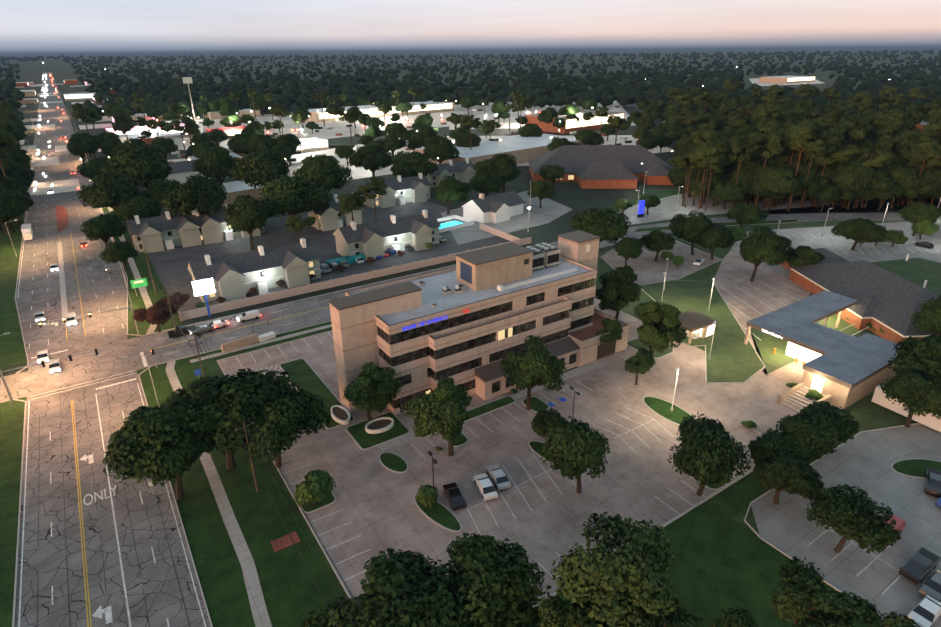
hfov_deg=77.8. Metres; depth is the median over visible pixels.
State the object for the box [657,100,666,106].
tree
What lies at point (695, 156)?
tree
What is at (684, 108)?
tree
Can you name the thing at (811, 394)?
tree
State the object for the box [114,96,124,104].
tree
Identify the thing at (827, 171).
tree
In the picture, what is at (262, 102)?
tree
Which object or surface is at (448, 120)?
tree
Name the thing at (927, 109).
tree
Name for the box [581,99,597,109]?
tree
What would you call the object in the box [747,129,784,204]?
tree
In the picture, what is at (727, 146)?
tree
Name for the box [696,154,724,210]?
tree
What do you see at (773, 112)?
tree
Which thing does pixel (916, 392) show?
tree
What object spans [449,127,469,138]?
tree
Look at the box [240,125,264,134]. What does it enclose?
tree
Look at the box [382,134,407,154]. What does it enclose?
tree
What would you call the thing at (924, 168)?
tree
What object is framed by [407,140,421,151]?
tree
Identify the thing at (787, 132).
tree
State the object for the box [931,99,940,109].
tree
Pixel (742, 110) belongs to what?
tree
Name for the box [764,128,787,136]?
tree
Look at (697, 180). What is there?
tree
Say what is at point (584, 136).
tree
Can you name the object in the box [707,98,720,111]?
tree
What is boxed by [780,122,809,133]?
tree
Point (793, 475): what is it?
tree
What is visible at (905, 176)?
tree
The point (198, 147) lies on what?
tree
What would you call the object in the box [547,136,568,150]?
tree
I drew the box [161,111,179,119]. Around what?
tree
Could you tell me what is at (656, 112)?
tree
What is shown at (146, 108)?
tree
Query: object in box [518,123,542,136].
tree
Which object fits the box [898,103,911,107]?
tree
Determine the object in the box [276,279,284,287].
tree
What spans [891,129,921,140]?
tree
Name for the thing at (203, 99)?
tree
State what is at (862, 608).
tree
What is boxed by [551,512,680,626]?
tree
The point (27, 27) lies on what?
sky
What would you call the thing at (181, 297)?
tree
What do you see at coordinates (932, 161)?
tree
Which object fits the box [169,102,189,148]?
tree
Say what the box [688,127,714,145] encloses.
tree
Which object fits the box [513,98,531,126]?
tree
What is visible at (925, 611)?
car
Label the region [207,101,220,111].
tree
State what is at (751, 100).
tree
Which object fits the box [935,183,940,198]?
tree
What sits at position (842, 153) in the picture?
tree
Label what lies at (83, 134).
tree
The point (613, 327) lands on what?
tree
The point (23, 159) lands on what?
tree
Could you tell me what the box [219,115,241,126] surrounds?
tree
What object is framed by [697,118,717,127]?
tree
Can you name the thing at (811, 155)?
tree
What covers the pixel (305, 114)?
tree
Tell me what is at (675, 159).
tree
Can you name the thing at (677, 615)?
tree
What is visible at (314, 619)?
tree
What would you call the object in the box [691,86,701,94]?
tree
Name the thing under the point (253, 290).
tree
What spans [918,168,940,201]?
tree
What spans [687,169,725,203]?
tree
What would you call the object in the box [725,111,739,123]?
tree
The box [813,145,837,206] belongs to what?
tree
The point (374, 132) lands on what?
tree
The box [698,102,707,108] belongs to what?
tree
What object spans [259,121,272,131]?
tree
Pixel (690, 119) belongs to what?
tree
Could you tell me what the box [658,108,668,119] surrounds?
tree
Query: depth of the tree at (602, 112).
370.32 m
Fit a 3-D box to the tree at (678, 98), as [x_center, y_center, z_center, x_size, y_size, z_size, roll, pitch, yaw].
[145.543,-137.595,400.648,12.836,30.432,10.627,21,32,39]
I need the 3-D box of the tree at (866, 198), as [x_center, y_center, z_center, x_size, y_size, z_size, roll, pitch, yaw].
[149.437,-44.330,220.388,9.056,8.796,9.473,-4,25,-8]
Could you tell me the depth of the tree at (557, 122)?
416.50 m
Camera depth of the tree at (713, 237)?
164.00 m
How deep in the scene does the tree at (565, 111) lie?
444.01 m
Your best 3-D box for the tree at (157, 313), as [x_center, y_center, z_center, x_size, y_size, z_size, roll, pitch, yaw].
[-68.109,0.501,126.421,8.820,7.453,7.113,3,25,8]
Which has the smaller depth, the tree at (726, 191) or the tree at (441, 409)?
the tree at (441, 409)
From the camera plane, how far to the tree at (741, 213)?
185.62 m
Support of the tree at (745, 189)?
on the ground
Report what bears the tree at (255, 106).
on the ground
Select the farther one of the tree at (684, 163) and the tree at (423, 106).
the tree at (423, 106)
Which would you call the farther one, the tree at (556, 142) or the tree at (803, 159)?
the tree at (556, 142)
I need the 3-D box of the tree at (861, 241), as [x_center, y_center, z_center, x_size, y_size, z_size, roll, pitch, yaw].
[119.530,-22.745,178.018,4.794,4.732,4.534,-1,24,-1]
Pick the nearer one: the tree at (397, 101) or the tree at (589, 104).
the tree at (589, 104)
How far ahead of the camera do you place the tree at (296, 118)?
364.58 m
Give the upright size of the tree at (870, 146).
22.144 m
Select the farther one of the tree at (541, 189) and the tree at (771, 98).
the tree at (771, 98)
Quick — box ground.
[0,47,940,626]
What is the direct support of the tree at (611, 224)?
on the ground
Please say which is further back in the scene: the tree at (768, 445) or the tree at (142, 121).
the tree at (142, 121)
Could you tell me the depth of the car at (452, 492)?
77.96 m
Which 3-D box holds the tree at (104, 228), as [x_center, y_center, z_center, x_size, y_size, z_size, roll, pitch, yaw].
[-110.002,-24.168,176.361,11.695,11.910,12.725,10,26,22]
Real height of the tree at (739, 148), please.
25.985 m
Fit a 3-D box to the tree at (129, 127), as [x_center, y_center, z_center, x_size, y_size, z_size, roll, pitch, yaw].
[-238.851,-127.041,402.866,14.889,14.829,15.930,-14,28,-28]
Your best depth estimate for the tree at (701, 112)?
342.80 m
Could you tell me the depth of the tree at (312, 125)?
425.74 m
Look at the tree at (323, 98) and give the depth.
463.80 m
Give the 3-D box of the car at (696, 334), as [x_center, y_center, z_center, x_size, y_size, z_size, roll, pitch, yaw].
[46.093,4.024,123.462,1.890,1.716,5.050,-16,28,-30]
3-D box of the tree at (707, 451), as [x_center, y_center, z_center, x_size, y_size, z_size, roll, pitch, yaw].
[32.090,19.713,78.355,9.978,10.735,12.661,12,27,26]
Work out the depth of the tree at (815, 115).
247.51 m
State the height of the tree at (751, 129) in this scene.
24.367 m
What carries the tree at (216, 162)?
on the ground
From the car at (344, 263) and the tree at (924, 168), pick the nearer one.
the car at (344, 263)
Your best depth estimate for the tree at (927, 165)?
212.28 m
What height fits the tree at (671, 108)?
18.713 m
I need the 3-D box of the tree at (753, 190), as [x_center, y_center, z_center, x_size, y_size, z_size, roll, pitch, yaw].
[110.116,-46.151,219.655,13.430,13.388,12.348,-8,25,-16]
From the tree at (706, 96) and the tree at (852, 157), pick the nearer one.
the tree at (852, 157)
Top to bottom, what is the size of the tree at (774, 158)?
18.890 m
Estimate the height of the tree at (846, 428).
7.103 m
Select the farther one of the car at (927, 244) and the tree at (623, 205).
the tree at (623, 205)
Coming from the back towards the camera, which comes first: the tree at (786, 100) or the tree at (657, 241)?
the tree at (786, 100)
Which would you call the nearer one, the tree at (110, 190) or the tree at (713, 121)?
the tree at (110, 190)
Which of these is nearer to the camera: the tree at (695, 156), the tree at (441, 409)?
the tree at (441, 409)
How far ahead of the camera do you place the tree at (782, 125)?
247.96 m
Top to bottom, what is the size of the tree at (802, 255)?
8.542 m
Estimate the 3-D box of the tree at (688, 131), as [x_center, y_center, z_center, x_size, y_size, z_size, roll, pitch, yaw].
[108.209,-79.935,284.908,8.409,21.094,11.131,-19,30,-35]
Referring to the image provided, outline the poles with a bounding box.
[0,77,940,626]
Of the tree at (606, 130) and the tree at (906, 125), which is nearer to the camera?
the tree at (906, 125)
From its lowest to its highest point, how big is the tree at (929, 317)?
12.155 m
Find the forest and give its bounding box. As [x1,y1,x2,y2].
[0,49,940,122]
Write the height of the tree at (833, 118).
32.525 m
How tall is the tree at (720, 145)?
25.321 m
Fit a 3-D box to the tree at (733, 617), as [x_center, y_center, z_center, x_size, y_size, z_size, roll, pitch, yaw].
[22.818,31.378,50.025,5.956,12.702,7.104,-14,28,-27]
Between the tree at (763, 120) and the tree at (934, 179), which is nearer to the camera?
the tree at (934, 179)
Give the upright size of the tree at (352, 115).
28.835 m
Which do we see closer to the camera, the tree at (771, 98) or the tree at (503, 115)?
the tree at (771, 98)
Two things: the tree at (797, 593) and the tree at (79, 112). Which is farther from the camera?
the tree at (79, 112)
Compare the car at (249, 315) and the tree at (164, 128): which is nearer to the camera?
the car at (249, 315)
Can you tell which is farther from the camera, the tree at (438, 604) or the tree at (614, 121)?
the tree at (614, 121)
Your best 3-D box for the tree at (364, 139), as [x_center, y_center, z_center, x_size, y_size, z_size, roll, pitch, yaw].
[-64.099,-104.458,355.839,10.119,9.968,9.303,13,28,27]
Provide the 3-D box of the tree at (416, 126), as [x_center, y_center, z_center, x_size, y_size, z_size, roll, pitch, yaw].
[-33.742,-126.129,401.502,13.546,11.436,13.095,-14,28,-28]
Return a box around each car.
[35,311,45,321]
[37,350,49,363]
[49,359,61,373]
[50,263,58,271]
[66,312,77,325]
[80,241,87,247]
[167,325,195,337]
[191,324,214,334]
[209,320,228,327]
[237,309,260,321]
[320,263,331,272]
[329,262,337,270]
[339,260,349,266]
[355,257,363,263]
[387,248,396,255]
[405,244,413,250]
[439,236,446,241]
[442,482,466,510]
[473,473,497,500]
[486,464,510,490]
[683,328,700,339]
[693,258,704,265]
[883,515,905,533]
[899,547,940,583]
[908,595,940,626]
[914,241,934,247]
[918,570,940,601]
[924,467,940,497]
[935,497,940,507]
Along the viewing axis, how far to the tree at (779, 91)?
455.33 m
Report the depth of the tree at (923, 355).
96.79 m
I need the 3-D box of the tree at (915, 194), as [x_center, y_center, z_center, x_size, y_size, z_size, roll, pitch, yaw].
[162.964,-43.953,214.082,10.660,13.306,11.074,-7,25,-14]
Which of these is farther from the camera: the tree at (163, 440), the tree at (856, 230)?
the tree at (856, 230)
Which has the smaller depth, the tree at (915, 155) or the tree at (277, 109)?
the tree at (915, 155)
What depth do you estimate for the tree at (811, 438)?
80.58 m
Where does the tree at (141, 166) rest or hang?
on the ground
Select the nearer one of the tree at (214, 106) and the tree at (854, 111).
the tree at (854, 111)
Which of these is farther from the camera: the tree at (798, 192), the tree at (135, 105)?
the tree at (135, 105)
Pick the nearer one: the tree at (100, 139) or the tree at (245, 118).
the tree at (100, 139)
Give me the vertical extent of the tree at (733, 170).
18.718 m
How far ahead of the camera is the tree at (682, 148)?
288.56 m
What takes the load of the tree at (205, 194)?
on the ground
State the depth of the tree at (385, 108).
366.48 m
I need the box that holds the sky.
[0,0,940,54]
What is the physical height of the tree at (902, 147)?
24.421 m
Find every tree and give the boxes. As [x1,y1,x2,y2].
[0,125,16,177]
[0,154,22,165]
[0,156,15,172]
[0,170,29,186]
[0,175,17,189]
[0,188,29,231]
[0,198,23,233]
[3,150,31,168]
[9,165,34,187]
[13,130,24,140]
[16,122,26,131]
[17,189,33,225]
[66,134,98,166]
[71,102,98,156]
[71,132,92,157]
[77,156,110,179]
[77,171,138,209]
[80,213,127,244]
[81,113,102,128]
[91,131,120,149]
[99,140,121,154]
[99,241,138,270]
[100,144,172,187]
[102,403,219,499]
[104,105,114,116]
[104,132,119,140]
[109,104,129,115]
[110,138,146,156]
[110,196,162,220]
[111,110,132,141]
[112,120,134,134]
[112,121,125,134]
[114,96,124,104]
[130,101,144,118]
[131,117,146,135]
[132,92,151,119]
[133,301,178,331]
[136,178,182,214]
[137,129,151,144]
[140,106,156,113]
[145,108,161,117]
[146,119,165,137]
[151,137,177,162]
[159,292,189,313]
[160,122,174,132]
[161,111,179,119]
[162,174,226,215]
[165,115,199,144]
[166,368,298,469]
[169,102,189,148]
[180,104,191,112]
[182,128,200,134]
[186,144,195,156]
[187,110,199,118]
[189,131,211,143]
[192,141,219,157]
[192,146,240,182]
[195,302,204,307]
[197,105,209,118]
[200,95,207,101]
[202,118,214,128]
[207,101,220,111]
[209,128,229,143]
[216,296,225,302]
[218,97,235,105]
[218,103,239,115]
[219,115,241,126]
[222,195,273,250]
[227,132,252,146]
[228,91,242,106]
[228,136,251,154]
[229,149,289,187]
[238,387,330,467]
[240,114,254,124]
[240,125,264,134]
[246,134,276,152]
[247,87,262,120]
[247,121,263,127]
[248,287,256,295]
[249,103,260,110]
[254,97,268,115]
[257,174,331,231]
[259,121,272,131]
[263,92,274,119]
[269,102,292,134]
[270,144,292,159]
[271,120,283,133]
[273,133,301,165]
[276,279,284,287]
[285,214,316,237]
[291,113,300,138]
[292,107,310,127]
[292,154,353,193]
[293,468,335,507]
[301,596,360,626]
[305,121,318,133]
[310,92,327,126]
[316,547,476,626]
[325,105,333,114]
[327,98,335,103]
[327,105,340,115]
[331,106,359,148]
[334,145,353,165]
[337,191,366,220]
[337,264,345,271]
[339,93,347,107]
[343,362,403,421]
[345,102,353,106]
[348,145,393,176]
[355,98,368,105]
[358,113,369,130]
[358,134,373,144]
[358,176,387,220]
[364,138,385,151]
[365,126,384,138]
[366,117,384,127]
[367,257,375,264]
[370,100,392,137]
[381,578,476,626]
[382,126,397,134]
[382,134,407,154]
[386,122,406,136]
[389,113,399,121]
[390,151,438,177]
[391,90,401,97]
[391,98,404,105]
[397,102,412,116]
[397,250,404,256]
[399,129,415,141]
[402,377,471,455]
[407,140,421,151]
[408,88,419,104]
[410,122,427,130]
[410,126,439,146]
[414,114,433,124]
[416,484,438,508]
[420,103,426,108]
[423,135,460,163]
[423,136,436,145]
[425,242,432,249]
[435,176,471,214]
[437,532,551,626]
[446,114,461,129]
[448,113,460,140]
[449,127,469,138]
[455,133,481,146]
[459,95,476,114]
[460,114,481,149]
[468,172,503,196]
[474,153,520,192]
[477,123,494,138]
[482,99,488,116]
[482,119,500,140]
[491,101,508,121]
[497,112,510,118]
[497,335,567,409]
[502,606,544,626]
[504,103,516,130]
[509,90,524,115]
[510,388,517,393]
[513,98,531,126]
[516,116,527,124]
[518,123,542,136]
[526,180,555,207]
[531,408,565,440]
[537,107,557,123]
[537,594,610,626]
[539,165,564,186]
[540,416,609,493]
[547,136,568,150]
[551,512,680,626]
[552,117,565,133]
[557,107,573,114]
[559,103,577,112]
[566,113,579,122]
[567,208,630,243]
[571,103,579,111]
[574,129,598,144]
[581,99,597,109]
[582,112,594,127]
[588,133,604,144]
[595,106,608,132]
[595,269,641,318]
[595,317,623,343]
[599,123,618,140]
[606,115,630,144]
[609,596,703,626]
[613,237,644,265]
[614,198,632,212]
[616,265,633,276]
[624,347,655,384]
[627,106,653,144]
[632,126,650,144]
[633,300,686,370]
[634,116,641,125]
[636,100,648,109]
[636,134,658,149]
[638,121,655,129]
[638,194,660,214]
[641,230,675,260]
[648,127,664,136]
[649,106,664,120]
[656,134,671,154]
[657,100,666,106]
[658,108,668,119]
[659,120,669,127]
[660,250,673,261]
[661,123,686,150]
[665,99,676,104]
[665,108,680,119]
[666,88,681,100]
[666,104,676,113]
[666,167,691,197]
[667,151,695,205]
[667,413,751,495]
[668,110,681,123]
[668,210,711,254]
[670,164,703,196]
[672,256,684,267]
[674,90,695,104]
[674,112,695,123]
[675,132,692,148]
[675,140,695,155]
[677,103,692,112]
[677,150,701,206]
[681,128,701,145]
[682,91,702,104]
[682,111,705,124]
[685,124,696,132]
[687,144,719,208]
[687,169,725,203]
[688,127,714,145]
[688,149,700,205]
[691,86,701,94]
[691,190,704,196]
[692,91,713,111]
[692,140,728,207]
[694,107,710,115]
[694,222,734,259]
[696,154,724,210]
[697,110,714,120]
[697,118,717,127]
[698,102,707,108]
[698,123,713,130]
[702,158,731,202]
[705,139,730,153]
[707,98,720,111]
[707,173,732,206]
[707,606,758,626]
[709,180,743,208]
[713,91,728,102]
[713,120,728,131]
[713,130,721,139]
[716,103,731,119]
[718,130,742,154]
[720,97,730,104]
[722,78,741,97]
[723,158,764,202]
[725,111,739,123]
[726,202,768,227]
[727,103,737,110]
[727,140,762,209]
[727,172,750,202]
[727,226,746,244]
[728,112,754,130]
[728,128,754,150]
[731,98,739,106]
[734,94,748,106]
[737,105,762,122]
[738,225,792,281]
[741,420,756,428]
[742,127,758,131]
[744,104,755,111]
[744,160,772,203]
[745,97,761,104]
[745,428,794,465]
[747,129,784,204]
[748,132,781,203]
[748,177,774,203]
[750,86,764,96]
[752,105,786,121]
[752,165,799,210]
[753,456,824,504]
[756,92,778,106]
[757,115,774,131]
[758,120,781,136]
[760,154,795,200]
[762,192,780,207]
[763,103,786,113]
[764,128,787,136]
[767,84,784,104]
[768,193,788,207]
[768,554,853,626]
[774,193,790,206]
[775,96,791,105]
[775,165,808,204]
[776,142,805,201]
[776,154,793,166]
[776,414,838,461]
[777,91,785,98]
[779,121,791,154]
[779,122,814,204]
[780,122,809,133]
[783,125,838,210]
[785,245,825,265]
[785,382,797,387]
[786,116,800,124]
[786,158,819,203]
[789,186,803,197]
[791,104,810,119]
[793,84,810,98]
[796,400,859,442]
[797,98,821,112]
[797,589,919,626]
[799,119,818,134]
[800,136,830,207]
[802,156,834,203]
[802,174,823,202]
[804,111,830,126]
[805,184,820,206]
[805,389,822,399]
[806,87,820,96]
[806,178,832,203]
[806,484,901,553]
[807,191,819,207]
[811,164,836,201]
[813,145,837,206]
[814,101,826,104]
[815,122,847,140]
[816,183,843,210]
[822,87,841,101]
[825,109,852,134]
[826,142,862,206]
[829,158,876,207]
[830,184,856,208]
[831,218,888,250]
[833,169,874,208]
[835,154,855,202]
[838,133,855,144]
[843,114,872,143]
[846,91,873,115]
[849,108,858,114]
[852,184,874,207]
[854,148,895,207]
[855,90,866,98]
[856,96,878,107]
[857,240,869,246]
[860,168,893,206]
[860,194,874,207]
[862,134,872,141]
[863,109,898,137]
[865,142,892,158]
[865,323,876,330]
[869,113,904,135]
[871,128,902,146]
[872,154,902,201]
[873,96,889,103]
[873,179,904,209]
[874,233,889,244]
[875,162,903,204]
[876,103,905,119]
[877,85,898,101]
[880,369,940,426]
[884,123,910,133]
[886,94,907,107]
[887,163,920,208]
[887,230,907,246]
[887,334,940,378]
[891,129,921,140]
[891,149,908,166]
[895,132,929,151]
[896,141,919,202]
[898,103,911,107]
[898,201,940,235]
[901,134,940,205]
[904,121,915,129]
[905,87,932,104]
[905,107,926,129]
[905,176,934,205]
[906,161,926,204]
[907,157,930,201]
[908,141,940,203]
[910,220,939,239]
[910,295,940,335]
[915,104,940,124]
[918,146,940,201]
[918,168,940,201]
[919,168,940,202]
[922,114,940,140]
[924,157,940,204]
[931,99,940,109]
[931,130,940,143]
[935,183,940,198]
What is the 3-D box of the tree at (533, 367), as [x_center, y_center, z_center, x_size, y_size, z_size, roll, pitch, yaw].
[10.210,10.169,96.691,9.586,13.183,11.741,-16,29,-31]
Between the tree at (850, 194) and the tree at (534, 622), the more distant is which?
the tree at (850, 194)
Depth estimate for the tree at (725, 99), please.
462.94 m
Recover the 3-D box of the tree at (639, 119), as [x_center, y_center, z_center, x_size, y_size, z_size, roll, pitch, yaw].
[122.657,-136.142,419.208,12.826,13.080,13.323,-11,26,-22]
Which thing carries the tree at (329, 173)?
on the ground
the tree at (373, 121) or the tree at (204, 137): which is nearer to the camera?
the tree at (204, 137)
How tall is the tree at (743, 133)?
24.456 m
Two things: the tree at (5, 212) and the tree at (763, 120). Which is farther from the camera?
the tree at (763, 120)
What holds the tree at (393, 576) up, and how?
on the ground
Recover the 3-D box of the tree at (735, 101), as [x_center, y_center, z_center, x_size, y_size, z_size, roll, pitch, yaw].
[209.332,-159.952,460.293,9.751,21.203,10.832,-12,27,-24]
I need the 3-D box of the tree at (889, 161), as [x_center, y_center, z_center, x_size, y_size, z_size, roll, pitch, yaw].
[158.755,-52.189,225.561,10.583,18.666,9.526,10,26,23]
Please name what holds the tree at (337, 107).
on the ground
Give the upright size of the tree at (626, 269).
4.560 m
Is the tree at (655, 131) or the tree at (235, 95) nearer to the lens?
the tree at (655, 131)
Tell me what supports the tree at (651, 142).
on the ground
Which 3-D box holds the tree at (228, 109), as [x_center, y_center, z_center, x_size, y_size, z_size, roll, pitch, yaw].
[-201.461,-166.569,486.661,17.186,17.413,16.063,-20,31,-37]
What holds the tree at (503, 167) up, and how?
on the ground
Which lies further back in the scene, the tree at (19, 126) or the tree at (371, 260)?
the tree at (19, 126)
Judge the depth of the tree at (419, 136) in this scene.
322.64 m
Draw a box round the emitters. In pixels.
[21,69,889,372]
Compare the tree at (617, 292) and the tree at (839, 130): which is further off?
the tree at (839, 130)
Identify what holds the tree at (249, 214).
on the ground
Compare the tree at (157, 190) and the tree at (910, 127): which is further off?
the tree at (910, 127)
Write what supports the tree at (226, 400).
on the ground
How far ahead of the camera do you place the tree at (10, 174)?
227.69 m
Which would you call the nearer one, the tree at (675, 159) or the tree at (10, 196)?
the tree at (10, 196)
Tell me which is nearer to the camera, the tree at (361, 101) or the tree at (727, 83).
the tree at (727, 83)
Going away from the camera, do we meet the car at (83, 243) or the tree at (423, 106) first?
the car at (83, 243)
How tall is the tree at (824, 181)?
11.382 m
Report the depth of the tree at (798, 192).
218.93 m
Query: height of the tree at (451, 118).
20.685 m
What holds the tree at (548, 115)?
on the ground
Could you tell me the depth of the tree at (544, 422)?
87.68 m
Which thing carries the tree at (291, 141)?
on the ground
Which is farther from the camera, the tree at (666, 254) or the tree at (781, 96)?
the tree at (781, 96)
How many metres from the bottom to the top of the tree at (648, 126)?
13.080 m
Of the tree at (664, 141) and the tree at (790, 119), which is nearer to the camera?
the tree at (790, 119)
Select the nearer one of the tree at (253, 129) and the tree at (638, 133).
the tree at (638, 133)
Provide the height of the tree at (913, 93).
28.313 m
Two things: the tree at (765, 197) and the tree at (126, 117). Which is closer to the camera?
the tree at (765, 197)
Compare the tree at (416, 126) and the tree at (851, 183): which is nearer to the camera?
the tree at (851, 183)
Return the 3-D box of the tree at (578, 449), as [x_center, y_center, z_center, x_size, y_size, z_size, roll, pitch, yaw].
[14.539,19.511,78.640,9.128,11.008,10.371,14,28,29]
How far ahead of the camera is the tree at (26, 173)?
236.57 m
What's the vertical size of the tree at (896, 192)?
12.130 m
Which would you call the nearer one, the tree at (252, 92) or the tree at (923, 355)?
the tree at (923, 355)
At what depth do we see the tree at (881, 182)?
211.75 m
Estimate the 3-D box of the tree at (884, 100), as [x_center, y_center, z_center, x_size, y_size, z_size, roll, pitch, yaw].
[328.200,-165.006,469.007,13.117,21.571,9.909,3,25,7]
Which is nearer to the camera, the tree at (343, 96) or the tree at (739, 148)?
the tree at (739, 148)
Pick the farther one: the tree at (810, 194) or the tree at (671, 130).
the tree at (671, 130)
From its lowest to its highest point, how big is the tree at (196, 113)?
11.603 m
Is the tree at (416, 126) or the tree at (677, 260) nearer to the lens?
the tree at (677, 260)
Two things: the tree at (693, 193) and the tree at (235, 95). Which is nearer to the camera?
the tree at (693, 193)
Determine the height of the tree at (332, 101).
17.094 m
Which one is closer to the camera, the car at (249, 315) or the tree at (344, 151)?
the car at (249, 315)
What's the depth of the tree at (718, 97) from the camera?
429.19 m
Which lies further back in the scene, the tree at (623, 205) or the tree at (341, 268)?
the tree at (623, 205)
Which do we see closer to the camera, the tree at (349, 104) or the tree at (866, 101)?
the tree at (866, 101)
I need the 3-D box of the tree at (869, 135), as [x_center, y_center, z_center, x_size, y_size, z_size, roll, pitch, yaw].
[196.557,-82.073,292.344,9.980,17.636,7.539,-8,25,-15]
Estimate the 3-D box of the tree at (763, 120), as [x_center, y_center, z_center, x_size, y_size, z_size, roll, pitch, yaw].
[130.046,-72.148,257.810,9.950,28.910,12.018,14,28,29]
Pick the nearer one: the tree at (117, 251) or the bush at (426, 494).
the bush at (426, 494)
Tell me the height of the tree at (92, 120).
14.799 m
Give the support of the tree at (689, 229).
on the ground
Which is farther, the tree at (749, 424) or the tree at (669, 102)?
the tree at (669, 102)
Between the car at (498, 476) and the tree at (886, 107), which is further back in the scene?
the tree at (886, 107)
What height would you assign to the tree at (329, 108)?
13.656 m
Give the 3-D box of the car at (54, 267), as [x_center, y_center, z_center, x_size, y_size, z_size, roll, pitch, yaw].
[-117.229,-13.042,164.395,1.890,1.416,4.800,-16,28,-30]
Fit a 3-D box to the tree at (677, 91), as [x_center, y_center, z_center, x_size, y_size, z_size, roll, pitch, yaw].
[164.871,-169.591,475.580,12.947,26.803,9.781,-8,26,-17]
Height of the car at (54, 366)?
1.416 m
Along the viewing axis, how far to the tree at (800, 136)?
204.63 m
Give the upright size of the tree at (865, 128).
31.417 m
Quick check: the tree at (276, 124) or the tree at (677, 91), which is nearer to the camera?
the tree at (276, 124)
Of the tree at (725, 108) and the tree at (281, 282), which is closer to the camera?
the tree at (281, 282)
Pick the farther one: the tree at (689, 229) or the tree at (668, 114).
the tree at (668, 114)
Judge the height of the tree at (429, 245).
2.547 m
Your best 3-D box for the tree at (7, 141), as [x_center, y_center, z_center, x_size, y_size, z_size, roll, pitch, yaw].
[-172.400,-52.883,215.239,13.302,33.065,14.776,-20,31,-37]
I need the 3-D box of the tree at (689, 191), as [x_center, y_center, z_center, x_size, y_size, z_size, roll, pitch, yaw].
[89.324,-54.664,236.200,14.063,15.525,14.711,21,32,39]
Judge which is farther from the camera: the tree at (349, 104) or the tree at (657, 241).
the tree at (349, 104)
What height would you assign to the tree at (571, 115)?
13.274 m
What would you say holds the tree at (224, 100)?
on the ground
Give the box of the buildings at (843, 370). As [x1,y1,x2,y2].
[15,76,940,431]
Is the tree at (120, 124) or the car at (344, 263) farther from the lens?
the tree at (120, 124)
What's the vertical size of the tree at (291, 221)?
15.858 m
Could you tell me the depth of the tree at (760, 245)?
145.91 m
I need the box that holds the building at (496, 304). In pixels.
[328,230,628,433]
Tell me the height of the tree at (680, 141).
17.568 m
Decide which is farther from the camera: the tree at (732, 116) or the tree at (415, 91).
the tree at (415, 91)
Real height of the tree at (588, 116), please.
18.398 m
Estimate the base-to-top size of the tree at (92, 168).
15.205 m
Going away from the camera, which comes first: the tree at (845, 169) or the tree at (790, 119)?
the tree at (845, 169)
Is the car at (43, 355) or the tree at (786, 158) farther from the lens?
the tree at (786, 158)
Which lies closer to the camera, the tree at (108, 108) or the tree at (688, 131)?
the tree at (688, 131)
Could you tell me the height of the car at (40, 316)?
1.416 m
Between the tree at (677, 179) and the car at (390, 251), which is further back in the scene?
the tree at (677, 179)
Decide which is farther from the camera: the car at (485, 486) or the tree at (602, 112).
the tree at (602, 112)
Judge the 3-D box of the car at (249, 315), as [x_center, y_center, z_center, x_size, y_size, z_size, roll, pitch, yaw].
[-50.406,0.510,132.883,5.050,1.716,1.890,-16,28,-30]
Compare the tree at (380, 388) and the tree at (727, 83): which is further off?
the tree at (727, 83)
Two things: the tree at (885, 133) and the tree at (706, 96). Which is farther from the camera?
the tree at (706, 96)
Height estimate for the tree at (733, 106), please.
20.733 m
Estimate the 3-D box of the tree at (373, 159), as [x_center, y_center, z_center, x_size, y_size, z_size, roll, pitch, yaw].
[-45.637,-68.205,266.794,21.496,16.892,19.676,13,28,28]
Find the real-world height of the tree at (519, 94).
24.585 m
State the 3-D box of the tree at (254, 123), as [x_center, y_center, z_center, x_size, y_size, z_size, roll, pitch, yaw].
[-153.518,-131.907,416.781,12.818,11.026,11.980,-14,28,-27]
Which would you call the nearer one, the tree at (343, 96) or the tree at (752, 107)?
the tree at (752, 107)
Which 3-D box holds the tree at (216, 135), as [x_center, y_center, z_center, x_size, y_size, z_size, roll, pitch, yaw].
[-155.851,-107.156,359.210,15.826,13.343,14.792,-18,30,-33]
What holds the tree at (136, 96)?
on the ground
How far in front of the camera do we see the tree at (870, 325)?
125.00 m
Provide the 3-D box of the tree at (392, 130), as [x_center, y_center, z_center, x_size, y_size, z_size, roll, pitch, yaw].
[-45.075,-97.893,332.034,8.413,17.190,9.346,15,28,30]
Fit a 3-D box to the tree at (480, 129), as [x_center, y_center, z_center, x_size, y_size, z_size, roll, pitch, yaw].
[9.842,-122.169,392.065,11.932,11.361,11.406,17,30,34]
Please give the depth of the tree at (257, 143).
301.68 m
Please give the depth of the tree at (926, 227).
181.66 m
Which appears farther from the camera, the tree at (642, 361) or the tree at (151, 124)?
the tree at (151, 124)
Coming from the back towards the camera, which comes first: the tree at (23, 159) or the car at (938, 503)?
the tree at (23, 159)
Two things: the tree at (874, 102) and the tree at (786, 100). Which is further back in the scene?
the tree at (786, 100)
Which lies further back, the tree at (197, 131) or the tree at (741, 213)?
the tree at (197, 131)
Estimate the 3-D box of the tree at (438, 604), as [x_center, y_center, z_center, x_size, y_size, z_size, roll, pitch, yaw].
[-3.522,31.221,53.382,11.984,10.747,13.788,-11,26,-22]
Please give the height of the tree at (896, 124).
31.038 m
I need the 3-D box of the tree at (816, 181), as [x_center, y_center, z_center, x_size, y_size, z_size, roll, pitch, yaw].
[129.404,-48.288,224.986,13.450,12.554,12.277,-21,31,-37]
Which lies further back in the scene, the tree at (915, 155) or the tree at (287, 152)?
the tree at (287, 152)
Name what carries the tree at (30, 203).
on the ground
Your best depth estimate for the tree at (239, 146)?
312.32 m

